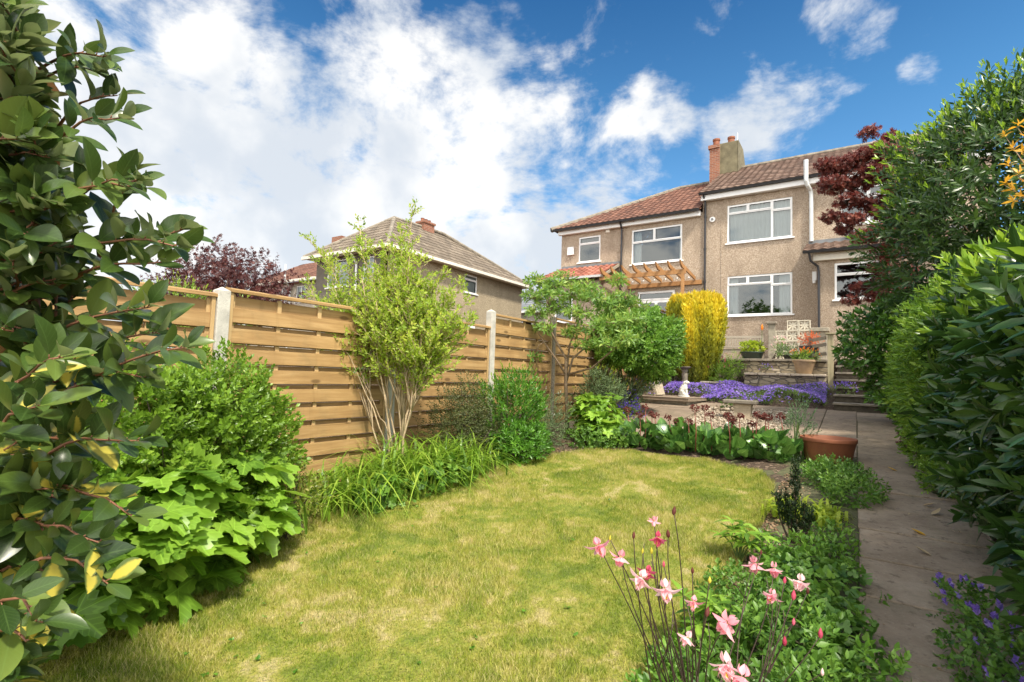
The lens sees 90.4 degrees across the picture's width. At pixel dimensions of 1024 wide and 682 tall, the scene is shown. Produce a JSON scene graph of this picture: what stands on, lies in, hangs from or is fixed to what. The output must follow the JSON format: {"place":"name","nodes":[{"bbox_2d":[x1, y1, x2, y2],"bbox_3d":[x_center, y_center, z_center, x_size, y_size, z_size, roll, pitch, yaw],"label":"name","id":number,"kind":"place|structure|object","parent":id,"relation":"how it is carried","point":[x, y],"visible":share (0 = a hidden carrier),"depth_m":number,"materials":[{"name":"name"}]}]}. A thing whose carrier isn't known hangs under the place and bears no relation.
{"place":"outdoors","nodes":[
{"label":"outdoors","id":0,"kind":"place"},
{"bbox_2d":[121,270,252,347],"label":"lime bush","id":1,"kind":"object","parent":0,"point":[177,294],"visible":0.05,"depth_m":8.41,"materials":[{"name":"green plant"}]},
{"bbox_2d":[16,446,776,681],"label":"lawn","id":2,"kind":"structure","parent":0,"point":[567,603],"depth_m":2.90,"materials":[{"name":"plant"}]},
{"bbox_2d":[0,0,215,681],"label":"elaeagnus shrub","id":3,"kind":"object","parent":2,"relation":"on","point":[52,371],"visible":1,"depth_m":1.32,"materials":[{"name":"green plant"}]},
{"bbox_2d":[184,451,768,676],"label":"lawn weeds","id":4,"kind":"object","parent":2,"relation":"on","point":[295,670],"visible":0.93,"depth_m":2.67,"materials":[{"name":"green plant"}]},
{"bbox_2d":[35,0,1023,347],"label":"sky","id":5,"kind":"structure","parent":0,"point":[268,122],"materials":[{"name":"blue"}]},
{"bbox_2d":[129,358,1019,649],"bbox_3d":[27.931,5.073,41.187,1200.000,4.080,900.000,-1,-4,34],"label":"ground","id":6,"kind":"structure","parent":0,"point":[759,464],"depth_m":7.30,"materials":[{"name":"soil"}]},
{"bbox_2d":[16,438,312,678],"bbox_3d":[-2.058,1.103,3.007,1.250,1.009,1.873,-1,-4,34],"label":"lobed leaf plant","id":7,"kind":"object","parent":6,"relation":"on","point":[206,540],"visible":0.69,"depth_m":2.78,"materials":[{"name":"plant"}]},
{"bbox_2d":[76,335,311,531],"bbox_3d":[-2.148,0.765,3.404,1.450,1.624,1.803,-1,-4,34],"label":"privet shrub","id":8,"kind":"object","parent":6,"relation":"on","point":[189,405],"visible":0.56,"depth_m":3.27,"materials":[{"name":"green plant"}]},
{"bbox_2d":[132,233,309,364],"bbox_3d":[-7.160,-0.505,11.808,4.969,4.329,3.608,-1,-4,34],"label":"purple tree","id":9,"kind":"object","parent":6,"relation":"on","point":[230,273],"visible":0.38,"depth_m":11.39,"materials":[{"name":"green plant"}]},
{"bbox_2d":[212,287,230,387],"bbox_3d":[-2.468,0.681,4.193,0.110,2.276,0.110,-1,-4,34],"label":"fence post","id":10,"kind":"object","parent":6,"relation":"on","point":[222,314],"visible":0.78,"depth_m":4.21,"materials":[{"name":"concrete"}]},
{"bbox_2d":[42,275,217,464],"bbox_3d":[-2.989,0.459,3.427,0.096,1.876,1.780,-1,-4,34],"label":"slatted fence","id":11,"kind":"object","parent":10,"relation":"attached to","point":[200,312],"visible":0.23,"depth_m":4.00,"materials":[{"name":"wood"}]},
{"bbox_2d":[246,262,316,349],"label":"house","id":12,"kind":"structure","parent":6,"relation":"on","point":[310,269],"depth_m":27.70,"materials":[{"name":"brown brick"}]},
{"bbox_2d":[258,445,338,541],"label":"variegated shrub","id":13,"kind":"object","parent":6,"relation":"on","point":[299,508],"visible":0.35,"depth_m":4.00,"materials":[{"name":"green plant"}]},
{"bbox_2d":[226,287,386,492],"bbox_3d":[-1.932,0.535,4.987,0.096,1.876,1.790,-1,-4,34],"label":"slatted fence","id":14,"kind":"object","parent":6,"relation":"on","point":[314,383],"visible":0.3,"depth_m":4.98,"materials":[{"name":"wood"}]},
{"bbox_2d":[332,333,389,442],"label":"airy shrub","id":15,"kind":"object","parent":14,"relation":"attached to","point":[355,371],"visible":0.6,"depth_m":5.29,"materials":[{"name":"brown plant"}]},
{"bbox_2d":[299,196,478,459],"bbox_3d":[-1.479,-0.045,5.476,2.336,3.144,0.931,1,-4,12],"label":"airy shrub","id":16,"kind":"object","parent":6,"relation":"on","point":[403,337],"visible":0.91,"depth_m":5.31,"materials":[{"name":"green plant"}]},
{"bbox_2d":[384,357,395,457],"bbox_3d":[-1.407,0.707,5.761,0.110,2.195,0.110,-1,-4,34],"label":"fence post","id":17,"kind":"object","parent":6,"relation":"on","point":[390,397],"visible":0.03,"depth_m":5.72,"materials":[{"name":"concrete"}]},
{"bbox_2d":[301,216,532,368],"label":"house","id":18,"kind":"structure","parent":6,"relation":"on","point":[492,285],"depth_m":23.23,"materials":[{"name":"beige stone"}]},
{"bbox_2d":[324,259,348,288],"bbox_3d":[-7.284,-2.816,21.441,1.570,1.205,0.249,-1,-4,34],"label":"window","id":19,"kind":"structure","parent":18,"relation":"in","point":[343,261],"depth_m":21.50,"materials":[{"name":"white plastic"}]},
{"bbox_2d":[463,274,477,295],"bbox_3d":[-1.995,-2.648,23.989,0.249,0.905,1.080,-1,-4,34],"label":"window","id":20,"kind":"structure","parent":18,"relation":"in","point":[472,280],"depth_m":24.17,"materials":[{"name":"white plastic"}]},
{"bbox_2d":[393,322,490,453],"bbox_3d":[-0.871,0.641,6.554,0.096,1.876,1.800,-1,-4,34],"label":"slatted fence","id":21,"kind":"object","parent":6,"relation":"on","point":[478,352],"visible":0.25,"depth_m":6.65,"materials":[{"name":"wood"}]},
{"bbox_2d":[305,436,585,529],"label":"bark mulch","id":22,"kind":"object","parent":6,"relation":"on","point":[529,457],"visible":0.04,"depth_m":6.96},
{"bbox_2d":[246,450,449,552],"bbox_3d":[-1.466,1.250,4.534,1.735,0.540,2.592,-1,-4,34],"label":"daylily clump","id":23,"kind":"object","parent":22,"relation":"on","point":[343,500],"visible":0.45,"depth_m":4.36,"materials":[{"name":"green plant"}]},
{"bbox_2d":[312,428,505,521],"bbox_3d":[-0.971,1.213,5.138,1.949,0.641,2.629,-1,-4,34],"label":"daylily clump","id":24,"kind":"object","parent":22,"relation":"on","point":[396,458],"visible":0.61,"depth_m":4.87,"materials":[{"name":"green plant"}]},
{"bbox_2d":[350,452,478,513],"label":"geranium plant","id":25,"kind":"object","parent":22,"relation":"on","point":[392,501],"visible":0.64,"depth_m":4.80,"materials":[{"name":"green plant"}]},
{"bbox_2d":[370,428,532,518],"bbox_3d":[-0.606,1.244,5.535,2.329,0.570,1.946,5,-5,-40],"label":"daylily clump","id":26,"kind":"object","parent":22,"relation":"on","point":[477,466],"visible":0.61,"depth_m":5.45,"materials":[{"name":"green plant"}]},
{"bbox_2d":[412,369,514,462],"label":"cotoneaster shrub","id":27,"kind":"object","parent":22,"relation":"on","point":[469,421],"visible":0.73,"depth_m":6.11,"materials":[{"name":"green plant"}]},
{"bbox_2d":[463,359,549,455],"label":"hebe shrub","id":28,"kind":"object","parent":22,"relation":"on","point":[527,393],"visible":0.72,"depth_m":6.58,"materials":[{"name":"green plant"}]},
{"bbox_2d":[486,416,555,466],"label":"hebe shrub","id":29,"kind":"object","parent":22,"relation":"on","point":[530,444],"visible":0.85,"depth_m":6.09,"materials":[{"name":"green plant"}]},
{"bbox_2d":[486,309,495,442],"bbox_3d":[-0.337,0.662,7.341,0.110,2.253,0.110,-1,-4,34],"label":"fence post","id":30,"kind":"object","parent":6,"relation":"on","point":[491,317],"visible":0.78,"depth_m":7.34,"materials":[{"name":"concrete"}]},
{"bbox_2d":[493,314,552,438],"bbox_3d":[0.177,0.575,8.102,0.096,1.876,1.720,-1,-4,34],"label":"slatted fence","id":31,"kind":"object","parent":6,"relation":"on","point":[516,330],"visible":0.44,"depth_m":8.06,"materials":[{"name":"wood"}]},
{"bbox_2d":[520,289,545,350],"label":"house","id":32,"kind":"structure","parent":6,"relation":"on","point":[528,303],"depth_m":35.91,"materials":[{"name":"paint"}]},
{"bbox_2d":[516,386,579,448],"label":"potentilla shrub","id":33,"kind":"object","parent":6,"relation":"on","point":[551,422],"visible":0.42,"depth_m":7.19,"materials":[{"name":"green plant"}]},
{"bbox_2d":[550,317,555,419],"bbox_3d":[0.687,0.674,8.850,0.085,2.201,0.080,-1,-4,34],"label":"fence post","id":34,"kind":"object","parent":6,"relation":"on","point":[553,321],"visible":0.32,"depth_m":8.83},
{"bbox_2d":[554,318,596,422],"bbox_3d":[1.211,0.567,9.631,0.096,1.876,1.760,-1,-4,34],"label":"slatted fence","id":35,"kind":"object","parent":6,"relation":"on","point":[582,361],"visible":0.29,"depth_m":9.43,"materials":[{"name":"wood"}]},
{"bbox_2d":[520,268,651,430],"bbox_3d":[1.175,0.134,8.137,2.228,2.702,1.357,-1,-4,34],"label":"tree","id":36,"kind":"object","parent":6,"relation":"on","point":[588,292],"visible":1,"depth_m":8.10,"materials":[{"name":"green plant"}]},
{"bbox_2d":[567,392,626,446],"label":"lobed leaf plant","id":37,"kind":"object","parent":6,"relation":"on","point":[597,409],"visible":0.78,"depth_m":7.43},
{"bbox_2d":[569,363,648,413],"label":"euphorbia plant","id":38,"kind":"object","parent":6,"relation":"on","point":[608,382],"visible":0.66,"depth_m":9.53,"materials":[{"name":"green plant"}]},
{"bbox_2d":[616,389,644,420],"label":"aubrieta plant","id":39,"kind":"object","parent":6,"relation":"on","point":[633,409],"visible":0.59,"depth_m":9.44,"materials":[{"name":"purple plant"}]},
{"bbox_2d":[590,302,689,402],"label":"round bush","id":40,"kind":"object","parent":6,"relation":"on","point":[660,349],"visible":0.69,"depth_m":9.51,"materials":[{"name":"green plant"}]},
{"bbox_2d":[619,403,662,449],"bbox_3d":[1.853,1.182,7.094,0.692,0.639,0.681,-1,-4,34],"label":"bergenia","id":41,"kind":"object","parent":6,"relation":"on","point":[647,427],"visible":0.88,"depth_m":7.03,"materials":[{"name":"green plant"}]},
{"bbox_2d":[650,404,699,452],"bbox_3d":[2.212,1.159,6.845,0.760,0.678,0.705,-1,-4,34],"label":"bergenia","id":42,"kind":"object","parent":6,"relation":"on","point":[669,438],"visible":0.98,"depth_m":6.74,"materials":[{"name":"green plant"}]},
{"bbox_2d":[663,381,714,396],"bbox_3d":[4.416,1.195,12.758,1.354,0.382,0.958,-1,-4,34],"label":"campanula carpet","id":43,"kind":"object","parent":6,"relation":"on","point":[673,385],"visible":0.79,"depth_m":12.55,"materials":[{"name":"purple plant"}]},
{"bbox_2d":[665,288,728,382],"bbox_3d":[4.922,-0.060,13.616,1.660,2.697,1.448,-1,-4,34],"label":"golden conifer","id":44,"kind":"object","parent":6,"relation":"on","point":[704,313],"visible":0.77,"depth_m":13.12,"materials":[{"name":"plant"}]},
{"bbox_2d":[683,404,737,454],"bbox_3d":[2.546,1.160,6.656,0.638,0.675,0.644,2,-4,-6],"label":"bergenia","id":45,"kind":"object","parent":6,"relation":"on","point":[705,442],"visible":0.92,"depth_m":6.58,"materials":[{"name":"green plant"}]},
{"bbox_2d":[708,350,746,381],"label":"valerian plant","id":46,"kind":"object","parent":6,"relation":"on","point":[728,369],"visible":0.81,"depth_m":13.12,"materials":[{"name":"green plant"}]},
{"bbox_2d":[701,379,777,404],"bbox_3d":[5.368,1.219,11.973,1.608,0.623,1.576,-1,-4,34],"label":"campanula carpet","id":47,"kind":"object","parent":6,"relation":"on","point":[750,392],"visible":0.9,"depth_m":11.82,"materials":[{"name":"purple plant"}]},
{"bbox_2d":[713,411,766,459],"bbox_3d":[2.892,1.192,6.458,0.613,0.648,0.657,-1,-4,34],"label":"bergenia","id":48,"kind":"object","parent":6,"relation":"on","point":[739,446],"visible":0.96,"depth_m":6.34,"materials":[{"name":"green plant"}]},
{"bbox_2d":[674,358,827,380],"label":"terrace wall","id":49,"kind":"structure","parent":6,"relation":"on","point":[781,366],"depth_m":13.09,"materials":[{"name":"stone"}]},
{"bbox_2d":[744,372,827,389],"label":"ledge wall","id":50,"kind":"structure","parent":6,"relation":"on","point":[759,379],"depth_m":12.36,"materials":[{"name":"stone"}]},
{"bbox_2d":[792,359,815,373],"bbox_3d":[7.090,0.629,12.338,0.510,0.340,0.510,-1,-4,34],"label":"tan pot","id":51,"kind":"object","parent":50,"relation":"on","point":[803,366],"visible":0.91,"depth_m":12.17,"materials":[{"name":"ceramic"}]},
{"bbox_2d":[790,346,819,363],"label":"marigold flowers","id":52,"kind":"object","parent":51,"relation":"in","point":[801,355],"visible":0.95,"depth_m":12.29,"materials":[{"name":"green plant"}]},
{"bbox_2d":[761,381,829,406],"bbox_3d":[6.349,1.158,11.379,1.309,0.582,1.821,-1,-4,34],"label":"campanula carpet","id":53,"kind":"object","parent":6,"relation":"on","point":[803,392],"visible":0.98,"depth_m":11.04,"materials":[{"name":"purple plant"}]},
{"bbox_2d":[825,333,838,389],"bbox_3d":[7.479,0.662,11.878,0.260,1.700,0.200,-1,-4,34],"label":"handrail post","id":54,"kind":"object","parent":6,"relation":"on","point":[830,358],"visible":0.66,"depth_m":11.86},
{"bbox_2d":[833,359,890,413],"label":"garden steps","id":55,"kind":"structure","parent":6,"relation":"on","point":[847,402],"depth_m":10.41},
{"bbox_2d":[823,381,856,394],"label":"campanula plant","id":56,"kind":"object","parent":55,"relation":"on","point":[845,385],"visible":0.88,"depth_m":10.64,"materials":[{"name":"purple plant"}]},
{"bbox_2d":[812,123,923,306],"bbox_3d":[7.273,-1.560,10.336,1.987,5.933,1.121,-1,-4,34],"label":"red maple","id":57,"kind":"object","parent":6,"relation":"on","point":[837,182],"visible":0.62,"depth_m":10.45,"materials":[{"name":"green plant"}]},
{"bbox_2d":[830,282,933,425],"bbox_3d":[6.597,0.315,8.393,2.031,2.522,2.120,4,-4,-30],"label":"viburnum bush","id":58,"kind":"object","parent":6,"relation":"on","point":[874,336],"visible":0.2,"depth_m":8.38,"materials":[{"name":"green plant"}]},
{"bbox_2d":[880,270,952,462],"bbox_3d":[5.162,0.333,5.961,1.375,2.429,2.814,-1,-4,34],"label":"golden hedge","id":59,"kind":"object","parent":6,"relation":"on","point":[904,370],"visible":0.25,"depth_m":5.91,"materials":[{"name":"green plant"}]},
{"bbox_2d":[896,425,939,472],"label":"euonymus plant","id":60,"kind":"object","parent":6,"relation":"on","point":[909,452],"visible":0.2,"depth_m":5.54,"materials":[{"name":"green plant"}]},
{"bbox_2d":[844,46,1023,323],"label":"evergreen tree","id":61,"kind":"object","parent":6,"relation":"on","point":[932,203],"visible":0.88,"depth_m":7.28,"materials":[{"name":"green plant"}]},
{"bbox_2d":[898,222,1023,632],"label":"laurel hedge","id":62,"kind":"object","parent":6,"relation":"on","point":[974,389],"visible":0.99,"depth_m":2.89,"materials":[{"name":"green plant"}]},
{"bbox_2d":[999,313,1023,575],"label":"laurel hedge","id":63,"kind":"object","parent":6,"relation":"on","point":[1018,439],"visible":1,"depth_m":1.80,"materials":[{"name":"green plant"}]},
{"bbox_2d":[999,119,1023,207],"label":"golden leaf shrub","id":64,"kind":"object","parent":6,"relation":"on","point":[1012,186],"visible":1,"depth_m":5.68,"materials":[{"name":"orange plant"}]},
{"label":"gravel bed","id":65,"kind":"structure","parent":6,"relation":"on","visible":0},
{"bbox_2d":[722,399,758,418],"bbox_3d":[4.198,1.264,9.345,0.570,0.361,0.300,-1,-4,34],"label":"stone table","id":66,"kind":"object","parent":65,"relation":"on","point":[745,407],"visible":0.83,"depth_m":9.24,"materials":[{"name":"stone"}]},
{"bbox_2d":[538,181,713,357],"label":"house","id":67,"kind":"structure","parent":0,"point":[616,238],"depth_m":20.39,"materials":[{"name":"beige concrete"}]},
{"bbox_2d":[576,235,600,263],"bbox_3d":[3.230,-3.804,21.183,1.110,1.135,0.150,-1,-4,34],"label":"window","id":68,"kind":"structure","parent":67,"relation":"in","point":[597,242],"depth_m":21.21,"materials":[{"name":"white plastic"}]},
{"bbox_2d":[599,259,701,293],"bbox_3d":[4.935,-0.998,18.528,3.320,3.300,2.015,-1,-4,34],"label":"pergola","id":69,"kind":"object","parent":67,"relation":"attached to","point":[680,273],"visible":0.84,"depth_m":18.41,"materials":[{"name":"brown wood"}]},
{"bbox_2d":[629,224,683,265],"bbox_3d":[5.587,-3.675,19.632,2.090,1.435,0.245,-1,-4,34],"label":"window","id":70,"kind":"structure","parent":67,"relation":"in","point":[637,241],"depth_m":19.89,"materials":[{"name":"white plastic"}]},
{"bbox_2d":[638,290,674,305],"bbox_3d":[5.495,-0.647,19.413,1.450,2.550,0.085,-1,-4,34],"label":"window","id":71,"kind":"structure","parent":67,"relation":"in","point":[658,300],"depth_m":19.45,"materials":[{"name":"white plastic"}]},
{"bbox_2d":[550,402,856,457],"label":"patio","id":72,"kind":"structure","parent":0,"point":[838,423],"depth_m":9.31,"materials":[{"name":"stone"}]},
{"bbox_2d":[638,395,707,405],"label":"slab platform","id":73,"kind":"structure","parent":72,"relation":"on","point":[670,400],"depth_m":11.35,"materials":[{"name":"stone"}]},
{"bbox_2d":[684,406,794,430],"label":"gravel","id":74,"kind":"structure","parent":0,"point":[721,419],"depth_m":9.12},
{"bbox_2d":[680,409,859,681],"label":"patio bedding","id":75,"kind":"object","parent":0,"point":[815,493],"visible":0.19,"depth_m":4.07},
{"bbox_2d":[563,424,639,450],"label":"edging plant","id":76,"kind":"object","parent":75,"relation":"on","point":[602,438],"visible":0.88,"depth_m":7.01,"materials":[{"name":"green plant"}]},
{"bbox_2d":[584,506,749,681],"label":"columbine","id":77,"kind":"object","parent":75,"relation":"on","point":[726,671],"depth_m":1.41,"materials":[{"name":"plant"}]},
{"bbox_2d":[622,616,736,681],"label":"violet cover","id":78,"kind":"object","parent":75,"relation":"on","point":[632,678],"visible":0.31,"depth_m":2.15,"materials":[{"name":"green plant"}]},
{"bbox_2d":[689,557,771,637],"bbox_3d":[1.214,1.419,2.793,0.434,0.311,0.833,-1,-4,34],"label":"mint cover","id":79,"kind":"object","parent":75,"relation":"on","point":[718,573],"visible":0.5,"depth_m":2.84,"materials":[{"name":"green plant"}]},
{"bbox_2d":[709,515,780,559],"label":"hellebore plant","id":80,"kind":"object","parent":75,"relation":"on","point":[740,540],"visible":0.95,"depth_m":3.38,"materials":[{"name":"green plant"}]},
{"bbox_2d":[680,474,815,679],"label":"bark mulch","id":81,"kind":"object","parent":75,"relation":"on","point":[769,515],"visible":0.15,"depth_m":4.00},
{"bbox_2d":[671,579,751,643],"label":"lupin plant","id":82,"kind":"object","parent":81,"relation":"on","point":[718,604],"visible":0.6,"depth_m":2.42,"materials":[{"name":"green plant"}]},
{"bbox_2d":[753,489,816,519],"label":"hosta clump","id":83,"kind":"object","parent":81,"relation":"on","point":[774,508],"visible":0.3,"depth_m":4.26,"materials":[{"name":"green plant"}]},
{"bbox_2d":[638,576,881,681],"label":"geranium plant","id":84,"kind":"object","parent":75,"relation":"on","point":[803,671],"visible":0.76,"depth_m":2.08,"materials":[{"name":"green plant"}]},
{"bbox_2d":[721,550,823,681],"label":"columbine","id":85,"kind":"object","parent":75,"relation":"on","point":[798,585],"visible":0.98,"depth_m":1.81,"materials":[{"name":"pink plant"}]},
{"bbox_2d":[746,412,803,461],"bbox_3d":[3.205,1.183,6.264,0.639,0.612,0.624,1,-4,9],"label":"bergenia","id":86,"kind":"object","parent":75,"relation":"on","point":[780,442],"visible":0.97,"depth_m":6.15,"materials":[{"name":"green plant"}]},
{"bbox_2d":[771,454,815,543],"bbox_3d":[2.053,1.161,3.721,0.300,0.656,0.161,-1,-4,34],"label":"dwarf conifer","id":87,"kind":"object","parent":75,"relation":"on","point":[786,514],"visible":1,"depth_m":3.70,"materials":[{"name":"green plant"}]},
{"bbox_2d":[777,397,821,457],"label":"pot sprig","id":88,"kind":"object","parent":75,"relation":"on","point":[796,432],"visible":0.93,"depth_m":6.37,"materials":[{"name":"green plant"}]},
{"bbox_2d":[741,516,863,583],"bbox_3d":[2.014,1.422,3.519,0.775,0.322,1.232,-1,-4,34],"label":"wild strawberry","id":89,"kind":"object","parent":75,"relation":"on","point":[826,546],"visible":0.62,"depth_m":3.38,"materials":[{"name":"green plant"}]},
{"bbox_2d":[730,545,907,681],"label":"strawberry cover","id":90,"kind":"object","parent":75,"relation":"on","point":[829,596],"visible":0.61,"depth_m":2.65,"materials":[{"name":"green plant"}]},
{"bbox_2d":[798,497,854,530],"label":"hosta clump","id":91,"kind":"object","parent":75,"relation":"on","point":[822,512],"visible":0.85,"depth_m":4.08,"materials":[{"name":"green plant"}]},
{"bbox_2d":[800,434,857,463],"bbox_3d":[3.770,1.286,6.066,0.594,0.270,0.594,-1,-4,34],"label":"terracotta pot","id":92,"kind":"object","parent":75,"relation":"on","point":[840,446],"visible":0.81,"depth_m":5.87,"materials":[{"name":"ceramic"}]},
{"bbox_2d":[791,452,892,509],"bbox_3d":[3.227,1.334,4.901,0.817,0.445,1.439,1,-4,12],"label":"periwinkle cover","id":93,"kind":"object","parent":75,"relation":"on","point":[838,484],"visible":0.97,"depth_m":4.70,"materials":[{"name":"green plant"}]},
{"bbox_2d":[813,634,911,681],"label":"trailing sprig","id":94,"kind":"object","parent":75,"relation":"on","point":[862,675],"visible":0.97,"depth_m":1.87,"materials":[{"name":"green plant"}]},
{"bbox_2d":[912,455,953,498],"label":"saxifrage plant","id":95,"kind":"object","parent":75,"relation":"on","point":[920,475],"visible":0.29,"depth_m":4.78,"materials":[{"name":"green plant"}]},
{"bbox_2d":[766,321,777,358],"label":"concrete pier","id":96,"kind":"structure","parent":0,"point":[771,332],"depth_m":14.63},
{"bbox_2d":[810,327,829,358],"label":"concrete pier","id":97,"kind":"structure","parent":0,"point":[822,331],"depth_m":13.88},
{"bbox_2d":[698,128,998,360],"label":"house","id":98,"kind":"structure","parent":0,"point":[775,248],"depth_m":17.41,"materials":[{"name":"beige stone"}]},
{"bbox_2d":[725,197,794,244],"bbox_3d":[8.575,-4.131,17.649,2.170,1.425,0.249,-1,-4,34],"label":"window","id":99,"kind":"structure","parent":98,"relation":"in","point":[767,220],"depth_m":17.69,"materials":[{"name":"white plastic"}]},
{"bbox_2d":[727,272,793,316],"bbox_3d":[8.490,-1.562,17.483,2.150,1.455,0.248,-1,-4,34],"label":"window","id":100,"kind":"structure","parent":98,"relation":"in","point":[785,279],"depth_m":17.26,"materials":[{"name":"white plastic"}]},
{"bbox_2d":[832,260,876,301],"bbox_3d":[10.146,-1.757,14.865,1.330,1.155,0.150,-1,-4,34],"label":"window","id":101,"kind":"structure","parent":98,"relation":"in","point":[836,274],"depth_m":15.09,"materials":[{"name":"white plastic"}]},
{"bbox_2d":[857,412,1023,681],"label":"garden path","id":102,"kind":"structure","parent":0,"point":[892,558],"depth_m":3.34,"materials":[{"name":"concrete"}]},
{"bbox_2d":[926,572,1023,681],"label":"campanula plant","id":103,"kind":"object","parent":102,"relation":"on","point":[996,660],"visible":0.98,"depth_m":2.20,"materials":[{"name":"green plant"}]},
{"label":"terrace","id":104,"kind":"structure","parent":0,"visible":0},
{"bbox_2d":[721,336,763,358],"bbox_3d":[7.433,0.259,16.526,1.290,0.908,0.684,-1,-4,34],"label":"garden bench","id":105,"kind":"object","parent":104,"relation":"on","point":[729,338],"visible":0.47,"depth_m":16.78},
{"bbox_2d":[739,351,764,358],"bbox_3d":[7.090,0.461,15.018,0.680,0.270,0.680,-1,-4,34],"label":"green pot","id":106,"kind":"object","parent":104,"relation":"on","point":[752,354],"visible":0.84,"depth_m":14.78,"materials":[{"name":"plastic"}]},
{"bbox_2d":[739,340,767,353],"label":"pot foliage","id":107,"kind":"object","parent":106,"relation":"in","point":[757,345],"visible":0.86,"depth_m":14.92,"materials":[{"name":"green plant"}]},
{"bbox_2d":[776,320,810,358],"bbox_3d":[7.962,-0.008,14.413,0.869,1.155,0.090,-1,-4,34],"label":"block screen","id":108,"kind":"object","parent":104,"relation":"on","point":[798,330],"visible":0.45,"depth_m":14.39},
{"bbox_2d":[808,336,826,356],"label":"timber rails","id":109,"kind":"object","parent":104,"relation":"on","point":[819,345],"visible":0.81,"depth_m":12.45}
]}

